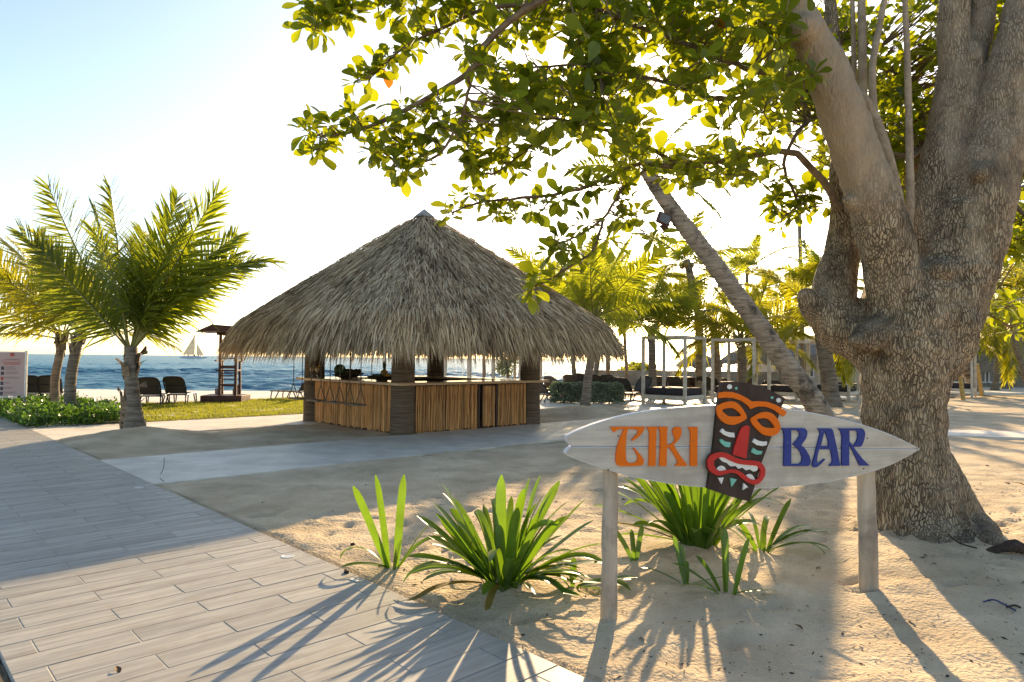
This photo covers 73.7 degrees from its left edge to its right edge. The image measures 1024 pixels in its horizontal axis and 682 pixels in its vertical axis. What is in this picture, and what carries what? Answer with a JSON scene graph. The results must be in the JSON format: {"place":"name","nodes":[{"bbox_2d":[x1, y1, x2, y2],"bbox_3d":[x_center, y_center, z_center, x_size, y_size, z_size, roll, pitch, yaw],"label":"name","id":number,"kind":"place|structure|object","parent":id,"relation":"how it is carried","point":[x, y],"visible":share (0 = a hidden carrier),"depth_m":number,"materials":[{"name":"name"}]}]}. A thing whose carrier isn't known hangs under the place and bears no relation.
{"place":"outdoors","nodes":[
{"label":"outdoors","id":0,"kind":"place"},
{"bbox_2d":[0,666,7,681],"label":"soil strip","id":1,"kind":"object","parent":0,"point":[3,678],"depth_m":3.36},
{"bbox_2d":[0,351,27,402],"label":"notice board","id":2,"kind":"object","parent":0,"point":[13,372],"visible":0.98,"depth_m":18.00,"materials":[{"name":"metal"}]},
{"bbox_2d":[141,396,303,421],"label":"lawn","id":3,"kind":"structure","parent":0,"point":[192,418],"depth_m":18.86,"materials":[{"name":"plant"}]},
{"bbox_2d":[138,377,169,404],"bbox_3d":[-11.543,1.613,21.976,0.711,0.969,1.809,1,-2,-16],"label":"sun lounger","id":4,"kind":"object","parent":3,"relation":"on","point":[153,389],"visible":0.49,"depth_m":21.47,"materials":[{"name":"plastic"}]},
{"bbox_2d":[162,376,196,403],"bbox_3d":[-11.027,1.621,22.660,0.711,0.969,1.809,1,-2,-11],"label":"sun lounger","id":5,"kind":"object","parent":3,"relation":"on","point":[174,385],"visible":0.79,"depth_m":22.11,"materials":[{"name":"plastic"}]},
{"bbox_2d":[195,324,249,401],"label":"lifeguard tower","id":6,"kind":"structure","parent":3,"relation":"on","point":[219,394],"depth_m":23.32,"materials":[{"name":"red wood"}]},
{"bbox_2d":[270,383,303,398],"bbox_3d":[-7.943,1.711,25.034,1.809,0.969,0.711,0,-2,21],"label":"sun lounger","id":7,"kind":"object","parent":3,"relation":"on","point":[293,391],"visible":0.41,"depth_m":24.92,"materials":[{"name":"plastic"}]},
{"bbox_2d":[0,417,593,681],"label":"walkway","id":8,"kind":"structure","parent":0,"point":[106,569],"depth_m":4.34,"materials":[{"name":"wood"}]},
{"bbox_2d":[115,666,121,672],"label":"fallen leaf","id":9,"kind":"object","parent":8,"relation":"on","point":[118,669],"visible":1,"depth_m":3.40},
{"bbox_2d":[281,554,294,557],"bbox_3d":[-1.771,1.697,5.386,0.104,0.004,0.104,1,-1,0],"label":"ground light","id":10,"kind":"object","parent":8,"relation":"on","point":[287,556],"visible":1,"depth_m":5.37,"materials":[{"name":"metal"}]},
{"bbox_2d":[29,396,710,439],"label":"concrete path","id":11,"kind":"structure","parent":0,"point":[203,425],"depth_m":15.85,"materials":[{"name":"concrete"}]},
{"bbox_2d":[212,209,631,435],"bbox_3d":[-2.215,-0.584,16.963,7.887,5.440,7.853,2,-2,-44],"label":"tiki bar","id":12,"kind":"object","parent":11,"relation":"on","point":[405,293],"visible":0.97,"depth_m":14.86,"materials":[{"name":"plant"}]},
{"bbox_2d":[288,349,305,399],"bbox_3d":[-5.100,0.503,16.284,0.251,1.768,0.520,2,-2,-44],"label":"swing seat","id":13,"kind":"object","parent":12,"relation":"hanging from","point":[297,398],"visible":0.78,"depth_m":16.13,"materials":[{"name":"brown wood"}]},
{"bbox_2d":[305,352,324,401],"bbox_3d":[-4.478,0.492,15.634,0.520,1.768,0.251,-1,-2,45],"label":"swing seat","id":14,"kind":"object","parent":12,"relation":"hanging from","point":[315,400],"visible":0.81,"depth_m":15.50,"materials":[{"name":"brown wood"}]},
{"bbox_2d":[324,355,344,403],"bbox_3d":[-3.889,0.482,15.020,0.251,1.768,0.520,2,-2,-43],"label":"swing seat","id":15,"kind":"object","parent":12,"relation":"hanging from","point":[335,402],"visible":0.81,"depth_m":14.89,"materials":[{"name":"brown wood"}]},
{"bbox_2d":[332,374,359,378],"bbox_3d":[-3.912,0.838,16.101,0.660,0.105,0.660,1,-1,0],"label":"fruit bowl","id":16,"kind":"object","parent":12,"relation":"on","point":[344,376],"visible":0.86,"depth_m":15.92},
{"bbox_2d":[334,364,345,374],"bbox_3d":[-4.061,0.689,16.105,0.290,0.290,0.290,1,-1,0],"label":"watermelon","id":17,"kind":"object","parent":16,"relation":"in","point":[337,370],"visible":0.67,"depth_m":16.00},
{"bbox_2d":[343,354,365,405],"bbox_3d":[-3.301,0.473,14.407,0.251,1.768,0.520,2,-2,-44],"label":"swing seat","id":18,"kind":"object","parent":12,"relation":"hanging from","point":[354,404],"visible":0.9,"depth_m":14.28,"materials":[{"name":"brown wood"}]},
{"bbox_2d":[367,376,390,380],"bbox_3d":[-2.854,0.820,14.968,0.680,0.105,0.680,1,-1,0],"label":"fruit bowl","id":19,"kind":"object","parent":12,"relation":"on","point":[381,378],"visible":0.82,"depth_m":14.74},
{"bbox_2d":[380,362,387,375],"bbox_3d":[-2.812,0.609,15.024,0.171,0.430,0.170,1,-1,0],"label":"pineapple","id":20,"kind":"object","parent":19,"relation":"in","point":[384,371],"visible":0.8,"depth_m":14.97,"materials":[{"name":"green plant"}]},
{"bbox_2d":[481,384,494,426],"bbox_3d":[-0.544,1.493,15.745,0.376,0.969,0.075,2,-2,-44],"label":"door","id":21,"kind":"structure","parent":12,"relation":"in","point":[488,391],"depth_m":15.70,"materials":[{"name":"brown wood"}]},
{"bbox_2d":[28,354,736,390],"bbox_3d":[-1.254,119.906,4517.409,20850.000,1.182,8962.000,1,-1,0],"label":"sea","id":22,"kind":"structure","parent":0,"point":[102,372],"depth_m":135.70,"materials":[{"name":"liquid"}]},
{"bbox_2d":[180,335,207,357],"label":"catamaran","id":23,"kind":"object","parent":22,"relation":"on","point":[190,348],"visible":0.97,"depth_m":600.12,"materials":[{"name":"fabric"}]},
{"bbox_2d":[100,405,806,484],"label":"concrete path","id":24,"kind":"structure","parent":0,"point":[196,466],"depth_m":11.31,"materials":[{"name":"concrete"}]},
{"bbox_2d":[0,389,1023,681],"bbox_3d":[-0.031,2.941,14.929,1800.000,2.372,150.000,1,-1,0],"label":"sand","id":25,"kind":"structure","parent":0,"point":[314,509],"depth_m":5.31,"materials":[{"name":"sand"}]},
{"bbox_2d":[21,375,38,396],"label":"sun lounger","id":26,"kind":"object","parent":25,"relation":"on","point":[32,384],"visible":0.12,"depth_m":21.47,"materials":[{"name":"fabric"}]},
{"bbox_2d":[36,375,63,395],"bbox_3d":[-14.826,1.559,22.048,0.711,0.969,1.809,1,-2,-26],"label":"sun lounger","id":27,"kind":"object","parent":25,"relation":"on","point":[43,385],"visible":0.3,"depth_m":21.47,"materials":[{"name":"fabric"}]},
{"bbox_2d":[9,417,118,427],"bbox_3d":[-12.797,1.989,18.439,4.296,0.100,9.910,2,-2,-33],"label":"planting bed","id":28,"kind":"object","parent":25,"relation":"on","point":[95,423],"depth_m":15.58,"materials":[{"name":"soil"}]},
{"bbox_2d":[0,232,104,401],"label":"coconut palm","id":29,"kind":"object","parent":28,"relation":"on","point":[56,373],"visible":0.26,"depth_m":19.25,"materials":[{"name":"green plant"}]},
{"bbox_2d":[0,391,124,426],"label":"ground cover","id":30,"kind":"object","parent":28,"relation":"on","point":[35,410],"visible":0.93,"depth_m":15.73,"materials":[{"name":"green plant"}]},
{"bbox_2d":[0,224,186,405],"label":"coconut palm","id":31,"kind":"object","parent":28,"relation":"on","point":[25,296],"visible":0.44,"depth_m":17.86,"materials":[{"name":"green plant"}]},
{"bbox_2d":[3,171,291,428],"bbox_3d":[-7.421,-0.820,13.818,5.466,5.783,2.639,0,-1,8],"label":"coconut palm","id":32,"kind":"object","parent":25,"relation":"on","point":[172,282],"visible":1,"depth_m":13.35,"materials":[{"name":"green plant"}]},
{"bbox_2d":[340,474,443,569],"bbox_3d":[-0.868,1.369,5.084,0.816,0.728,0.241,1,-2,-9],"label":"lily plant","id":33,"kind":"object","parent":25,"relation":"on","point":[383,551],"visible":0.91,"depth_m":5.11,"materials":[{"name":"green plant"}]},
{"bbox_2d":[444,355,491,377],"bbox_3d":[-2.063,1.243,32.978,1.725,2.562,1.725,-1,-2,39],"label":"canopy bed","id":34,"kind":"object","parent":25,"relation":"on","point":[469,370],"visible":0.06,"depth_m":32.82,"materials":[{"name":"white wood"}]},
{"bbox_2d":[482,358,485,376],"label":"coconut palm","id":35,"kind":"object","parent":25,"relation":"on","point":[484,369],"visible":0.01,"depth_m":39.91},
{"bbox_2d":[403,475,601,610],"bbox_3d":[-0.028,1.325,4.801,1.394,0.764,1.329,1,-1,0],"label":"lily plant","id":36,"kind":"object","parent":25,"relation":"on","point":[506,558],"visible":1,"depth_m":4.69,"materials":[{"name":"green plant"}]},
{"bbox_2d":[495,355,517,377],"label":"tree","id":37,"kind":"object","parent":25,"relation":"on","point":[506,370],"visible":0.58,"depth_m":33.74,"materials":[{"name":"green plant"}]},
{"bbox_2d":[492,357,541,393],"bbox_3d":[0.256,1.267,32.978,1.725,2.562,1.725,-1,-2,39],"label":"canopy bed","id":38,"kind":"object","parent":25,"relation":"on","point":[493,371],"visible":0.06,"depth_m":32.84,"materials":[{"name":"white wood"}]},
{"bbox_2d":[540,383,560,402],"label":"sun lounger","id":39,"kind":"object","parent":25,"relation":"on","point":[543,390],"visible":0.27,"depth_m":25.05,"materials":[{"name":"plastic"}]},
{"bbox_2d":[544,376,556,399],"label":"sun lounger","id":40,"kind":"object","parent":25,"relation":"on","point":[550,378],"visible":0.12,"depth_m":26.73,"materials":[{"name":"fabric"}]},
{"bbox_2d":[516,255,605,373],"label":"coconut palm","id":41,"kind":"object","parent":25,"relation":"on","point":[573,368],"visible":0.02,"depth_m":32.87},
{"bbox_2d":[547,381,582,402],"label":"hedge","id":42,"kind":"object","parent":25,"relation":"on","point":[570,392],"visible":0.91,"depth_m":24.69,"materials":[{"name":"green plant"}]},
{"bbox_2d":[563,374,579,389],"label":"sun lounger","id":43,"kind":"object","parent":25,"relation":"on","point":[570,378],"visible":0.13,"depth_m":29.62,"materials":[{"name":"fabric"}]},
{"bbox_2d":[572,373,583,381],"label":"sun lounger","id":44,"kind":"object","parent":25,"relation":"on","point":[580,376],"visible":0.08,"depth_m":30.57,"materials":[{"name":"plastic"}]},
{"bbox_2d":[546,558,636,590],"bbox_3d":[0.553,1.661,4.787,0.653,0.202,0.242,0,-1,7],"label":"lily plant","id":45,"kind":"object","parent":25,"relation":"on","point":[619,579],"visible":0.65,"depth_m":4.77,"materials":[{"name":"green plant"}]},
{"bbox_2d":[503,229,684,405],"bbox_3d":[2.713,-0.539,23.075,5.719,6.069,6.626,2,-2,-39],"label":"coconut palm","id":46,"kind":"object","parent":25,"relation":"on","point":[590,299],"visible":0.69,"depth_m":22.50,"materials":[{"name":"plant"}]},
{"bbox_2d":[530,247,662,374],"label":"coconut palm","id":47,"kind":"object","parent":25,"relation":"on","point":[596,367],"visible":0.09,"depth_m":30.88,"materials":[{"name":"plant"}]},
{"bbox_2d":[592,374,601,381],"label":"sun lounger","id":48,"kind":"object","parent":25,"relation":"on","point":[596,377],"visible":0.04,"depth_m":30.21,"materials":[{"name":"plastic"}]},
{"bbox_2d":[591,381,625,402],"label":"hedge","id":49,"kind":"object","parent":25,"relation":"on","point":[606,392],"visible":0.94,"depth_m":24.58,"materials":[{"name":"green plant"}]},
{"bbox_2d":[600,374,626,394],"bbox_3d":[4.534,1.966,30.469,0.711,0.969,1.809,0,-2,29],"label":"sun lounger","id":50,"kind":"object","parent":25,"relation":"on","point":[603,378],"visible":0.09,"depth_m":29.89,"materials":[{"name":"plastic"}]},
{"bbox_2d":[607,377,632,397],"bbox_3d":[4.579,1.969,28.782,0.711,0.969,1.809,0,-2,29],"label":"sun lounger","id":51,"kind":"object","parent":25,"relation":"on","point":[610,379],"visible":0.13,"depth_m":28.19,"materials":[{"name":"plastic"}]},
{"bbox_2d":[556,229,686,374],"bbox_3d":[4.659,-1.291,33.345,6.348,8.356,6.834,1,-2,-20],"label":"coconut palm","id":52,"kind":"object","parent":25,"relation":"on","point":[675,276],"visible":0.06,"depth_m":32.87,"materials":[{"name":"plant"}]},
{"bbox_2d":[614,378,645,398],"bbox_3d":[4.706,1.931,27.277,0.711,0.969,1.809,0,-2,34],"label":"sun lounger","id":53,"kind":"object","parent":25,"relation":"on","point":[625,382],"visible":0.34,"depth_m":26.70,"materials":[{"name":"plastic"}]},
{"bbox_2d":[617,525,643,560],"bbox_3d":[0.929,1.634,5.472,0.290,0.286,0.133,1,-1,-6],"label":"lily plant","id":54,"kind":"object","parent":25,"relation":"on","point":[633,554],"visible":0.84,"depth_m":5.46,"materials":[{"name":"green plant"}]},
{"bbox_2d":[624,377,651,400],"bbox_3d":[4.890,1.931,27.189,0.711,0.969,1.809,-1,-2,42],"label":"sun lounger","id":55,"kind":"object","parent":25,"relation":"on","point":[648,382],"visible":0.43,"depth_m":27.61,"materials":[{"name":"plastic"}]},
{"bbox_2d":[601,250,685,394],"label":"coconut palm","id":56,"kind":"object","parent":25,"relation":"on","point":[625,346],"visible":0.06,"depth_m":36.91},
{"bbox_2d":[281,0,1023,545],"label":"almond tree","id":57,"kind":"object","parent":25,"relation":"on","point":[929,234],"visible":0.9,"depth_m":5.99,"materials":[{"name":"green plant"}]},
{"bbox_2d":[601,263,718,386],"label":"coconut palm","id":58,"kind":"object","parent":25,"relation":"on","point":[669,316],"visible":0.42,"depth_m":28.46,"materials":[{"name":"green plant"}]},
{"bbox_2d":[657,376,667,386],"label":"sun lounger","id":59,"kind":"object","parent":25,"relation":"on","point":[659,381],"visible":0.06,"depth_m":29.66,"materials":[{"name":"plastic"}]},
{"bbox_2d":[666,376,682,386],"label":"sun lounger","id":60,"kind":"object","parent":25,"relation":"on","point":[674,381],"visible":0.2,"depth_m":29.70,"materials":[{"name":"fabric"}]},
{"bbox_2d":[332,479,1023,681],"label":"bark litter","id":61,"kind":"object","parent":25,"relation":"on","point":[763,593],"visible":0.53,"depth_m":4.24,"materials":[{"name":"wood"}]},
{"bbox_2d":[679,377,691,386],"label":"sun lounger","id":62,"kind":"object","parent":25,"relation":"on","point":[688,383],"visible":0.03,"depth_m":31.63,"materials":[{"name":"plastic"}]},
{"bbox_2d":[641,536,731,583],"bbox_3d":[1.269,1.594,4.914,0.676,0.358,0.098,1,-1,0],"label":"lily plant","id":63,"kind":"object","parent":25,"relation":"on","point":[680,554],"visible":0.84,"depth_m":4.92,"materials":[{"name":"green plant"}]},
{"bbox_2d":[593,478,784,548],"bbox_3d":[1.552,1.290,5.782,1.431,0.944,1.249,-1,-2,42],"label":"lily plant","id":64,"kind":"object","parent":25,"relation":"on","point":[695,516],"visible":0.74,"depth_m":5.66,"materials":[{"name":"green plant"}]},
{"bbox_2d":[628,208,760,387],"bbox_3d":[7.953,-1.337,31.355,5.331,8.253,5.845,2,-2,-34],"label":"coconut palm","id":65,"kind":"object","parent":25,"relation":"on","point":[681,253],"visible":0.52,"depth_m":30.56,"materials":[{"name":"plant"}]},
{"bbox_2d":[688,377,707,396],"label":"sun lounger","id":66,"kind":"object","parent":25,"relation":"on","point":[692,380],"visible":0.23,"depth_m":31.63,"materials":[{"name":"fabric"}]},
{"bbox_2d":[563,104,834,416],"bbox_3d":[4.439,-1.773,16.543,6.623,8.547,3.491,1,-1,0],"label":"coconut palm","id":67,"kind":"object","parent":25,"relation":"on","point":[800,382],"visible":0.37,"depth_m":15.98,"materials":[{"name":"plant"}]},
{"bbox_2d":[656,211,671,230],"bbox_3d":[3.601,-2.844,16.226,0.432,0.455,0.231,1,-2,-17],"label":"floodlight","id":68,"kind":"object","parent":67,"relation":"attached to","point":[663,219],"visible":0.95,"depth_m":16.14,"materials":[{"name":"grey metal"}]},
{"bbox_2d":[697,376,714,389],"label":"sun lounger","id":69,"kind":"object","parent":25,"relation":"on","point":[708,383],"visible":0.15,"depth_m":30.69,"materials":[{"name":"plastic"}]},
{"bbox_2d":[706,377,717,395],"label":"sun lounger","id":70,"kind":"object","parent":25,"relation":"on","point":[715,382],"visible":0.09,"depth_m":31.63,"materials":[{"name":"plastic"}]},
{"bbox_2d":[665,263,760,391],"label":"coconut palm","id":71,"kind":"object","parent":25,"relation":"on","point":[717,369],"visible":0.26,"depth_m":31.82,"materials":[{"name":"plant"}]},
{"bbox_2d":[673,525,777,594],"bbox_3d":[1.478,1.535,4.759,0.688,0.500,0.185,1,-1,-3],"label":"lily plant","id":72,"kind":"object","parent":25,"relation":"on","point":[725,552],"visible":0.97,"depth_m":4.77,"materials":[{"name":"green plant"}]},
{"bbox_2d":[651,269,819,382],"bbox_3d":[9.363,-0.144,27.927,7.112,5.639,6.222,1,-1,0],"label":"coconut palm","id":73,"kind":"object","parent":25,"relation":"on","point":[729,317],"visible":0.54,"depth_m":27.70,"materials":[{"name":"green plant"}]},
{"bbox_2d":[563,381,918,619],"bbox_3d":[1.604,1.127,4.541,2.709,1.719,0.204,1,-2,-17],"label":"surfboard sign","id":74,"kind":"object","parent":25,"relation":"on","point":[741,440],"visible":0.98,"depth_m":4.41,"materials":[{"name":"white wood"}]},
{"bbox_2d":[696,233,797,345],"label":"coconut palm","id":75,"kind":"object","parent":25,"relation":"on","point":[751,260],"visible":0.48,"depth_m":59.08,"materials":[{"name":"plant"}]},
{"bbox_2d":[720,499,833,552],"bbox_3d":[2.234,1.576,5.884,1.040,0.440,0.614,1,-1,0],"label":"lily plant","id":76,"kind":"object","parent":25,"relation":"on","point":[761,541],"visible":0.94,"depth_m":5.79,"materials":[{"name":"green plant"}]},
{"bbox_2d":[718,261,864,384],"bbox_3d":[16.039,-0.817,39.834,8.196,8.757,7.768,1,-1,0],"label":"coconut palm","id":77,"kind":"object","parent":25,"relation":"on","point":[808,270],"visible":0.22,"depth_m":38.60,"materials":[{"name":"plant"}]},
{"bbox_2d":[738,265,861,406],"bbox_3d":[11.570,-0.127,25.234,5.820,5.609,5.755,1,-1,0],"label":"coconut palm","id":78,"kind":"object","parent":25,"relation":"on","point":[828,373],"visible":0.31,"depth_m":24.95,"materials":[{"name":"plant"}]},
{"bbox_2d":[774,239,863,383],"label":"coconut palm","id":79,"kind":"object","parent":25,"relation":"on","point":[813,256],"visible":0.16,"depth_m":40.30,"materials":[{"name":"plant"}]},
{"bbox_2d":[846,368,860,396],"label":"canopy bed","id":80,"kind":"object","parent":25,"relation":"on","point":[855,383],"depth_m":32.54,"materials":[{"name":"white wood"}]},
{"bbox_2d":[958,375,965,399],"bbox_3d":[19.455,1.893,29.562,0.398,1.782,0.173,1,-1,0],"label":"wooden stake","id":81,"kind":"object","parent":25,"relation":"on","point":[961,387],"visible":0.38,"depth_m":29.49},
{"bbox_2d":[947,534,976,548],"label":"twig","id":82,"kind":"object","parent":25,"relation":"on","point":[962,543],"visible":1,"depth_m":5.55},
{"bbox_2d":[950,354,976,397],"bbox_3d":[22.342,1.537,34.478,1.725,2.562,1.725,-1,-2,39],"label":"canopy bed","id":83,"kind":"object","parent":25,"relation":"on","point":[971,386],"visible":0.28,"depth_m":33.72,"materials":[{"name":"white wood"}]},
{"bbox_2d":[962,303,990,391],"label":"coconut palm","id":84,"kind":"object","parent":25,"relation":"on","point":[966,374],"visible":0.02,"depth_m":37.16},
{"bbox_2d":[977,364,983,395],"bbox_3d":[24.329,2.103,35.509,0.438,1.862,0.182,1,-1,0],"label":"wooden stake","id":85,"kind":"object","parent":25,"relation":"on","point":[980,386],"visible":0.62,"depth_m":35.44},
{"bbox_2d":[983,599,1015,610],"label":"twig","id":86,"kind":"object","parent":25,"relation":"on","point":[999,602],"visible":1,"depth_m":4.45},
{"bbox_2d":[980,262,1023,383],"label":"coconut palm","id":87,"kind":"object","parent":25,"relation":"on","point":[1016,279],"visible":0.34,"depth_m":33.73,"materials":[{"name":"plant"}]},
{"bbox_2d":[980,281,1023,389],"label":"coconut palm","id":88,"kind":"object","parent":25,"relation":"on","point":[1005,363],"visible":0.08,"depth_m":38.16,"materials":[{"name":"plant"}]},
{"bbox_2d":[981,282,1023,388],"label":"coconut palm","id":89,"kind":"object","parent":25,"relation":"on","point":[1006,386],"visible":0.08,"depth_m":42.24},
{"bbox_2d":[986,539,1023,553],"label":"broken root","id":90,"kind":"object","parent":25,"relation":"on","point":[1014,545],"visible":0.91,"depth_m":5.42,"materials":[{"name":"wood"}]},
{"bbox_2d":[0,0,1023,360],"label":"sky","id":91,"kind":"structure","parent":0,"point":[158,94],"materials":[{"name":"white"}]},
{"bbox_2d":[629,385,860,396],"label":"shore bank","id":92,"kind":"structure","parent":0,"point":[708,393],"depth_m":40.94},
{"bbox_2d":[617,360,660,370],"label":"beach scrub","id":93,"kind":"object","parent":92,"relation":"on","point":[635,365],"visible":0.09,"depth_m":43.85,"materials":[{"name":"green plant"}]},
{"bbox_2d":[593,370,787,384],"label":"wall","id":94,"kind":"structure","parent":92,"relation":"on","point":[634,376],"depth_m":42.47,"materials":[{"name":"stone"}]},
{"bbox_2d":[677,355,722,367],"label":"palapa","id":95,"kind":"structure","parent":92,"relation":"on","point":[707,363],"depth_m":45.90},
{"bbox_2d":[721,344,771,364],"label":"palapa","id":96,"kind":"structure","parent":92,"relation":"on","point":[733,357],"depth_m":42.91,"materials":[{"name":"plant"}]},
{"bbox_2d":[798,206,805,370],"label":"flag pole","id":97,"kind":"object","parent":92,"relation":"on","point":[802,363],"visible":0.17,"depth_m":42.04,"materials":[{"name":"metal"}]},
{"bbox_2d":[624,395,960,410],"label":"bed terrace","id":98,"kind":"structure","parent":0,"point":[639,406],"depth_m":25.10,"materials":[{"name":"concrete"}]},
{"bbox_2d":[641,335,705,405],"bbox_3d":[5.903,1.116,24.881,1.725,2.562,1.725,-1,-2,39],"label":"canopy bed","id":99,"kind":"object","parent":98,"relation":"on","point":[664,393],"visible":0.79,"depth_m":24.59,"materials":[{"name":"white wood"}]},
{"bbox_2d":[711,338,770,401],"bbox_3d":[8.978,1.198,26.780,1.725,2.562,1.725,-1,-2,39],"label":"canopy bed","id":100,"kind":"object","parent":98,"relation":"on","point":[729,341],"visible":0.44,"depth_m":26.62,"materials":[{"name":"white wood"}]},
{"bbox_2d":[756,340,809,401],"bbox_3d":[11.326,1.269,28.580,1.725,2.562,1.725,-1,-2,39],"label":"canopy bed","id":101,"kind":"object","parent":98,"relation":"on","point":[783,390],"visible":0.2,"depth_m":27.93,"materials":[{"name":"white wood"}]},
{"bbox_2d":[806,341,859,401],"bbox_3d":[13.865,1.319,29.480,1.725,2.562,1.725,-1,-2,39],"label":"canopy bed","id":102,"kind":"object","parent":98,"relation":"on","point":[847,391],"visible":0.19,"depth_m":29.16,"materials":[{"name":"white wood"}]},
{"bbox_2d":[814,383,1023,394],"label":"pool terrace","id":103,"kind":"structure","parent":0,"point":[1012,391],"depth_m":37.16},
{"bbox_2d":[746,335,854,382],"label":"beach pavilion","id":104,"kind":"structure","parent":103,"relation":"on","point":[813,357],"depth_m":49.96,"materials":[{"name":"paint"}]},
{"bbox_2d":[799,360,814,376],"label":"window","id":105,"kind":"structure","parent":104,"relation":"in","point":[811,374],"depth_m":49.94,"materials":[{"name":"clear glass"}]},
{"bbox_2d":[954,323,1023,386],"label":"thatched hall","id":106,"kind":"structure","parent":103,"relation":"on","point":[986,370],"depth_m":45.93,"materials":[{"name":"grey glass"}]},
{"bbox_2d":[964,371,986,382],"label":"window","id":107,"kind":"structure","parent":106,"relation":"in","point":[983,374],"depth_m":45.93,"materials":[{"name":"grey glass"}]},
{"bbox_2d":[987,371,1012,382],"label":"window","id":108,"kind":"structure","parent":106,"relation":"in","point":[990,374],"depth_m":45.93,"materials":[{"name":"grey glass"}]},
{"bbox_2d":[948,430,1023,439],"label":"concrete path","id":109,"kind":"structure","parent":0,"point":[1008,435],"depth_m":15.19,"materials":[{"name":"concrete"}]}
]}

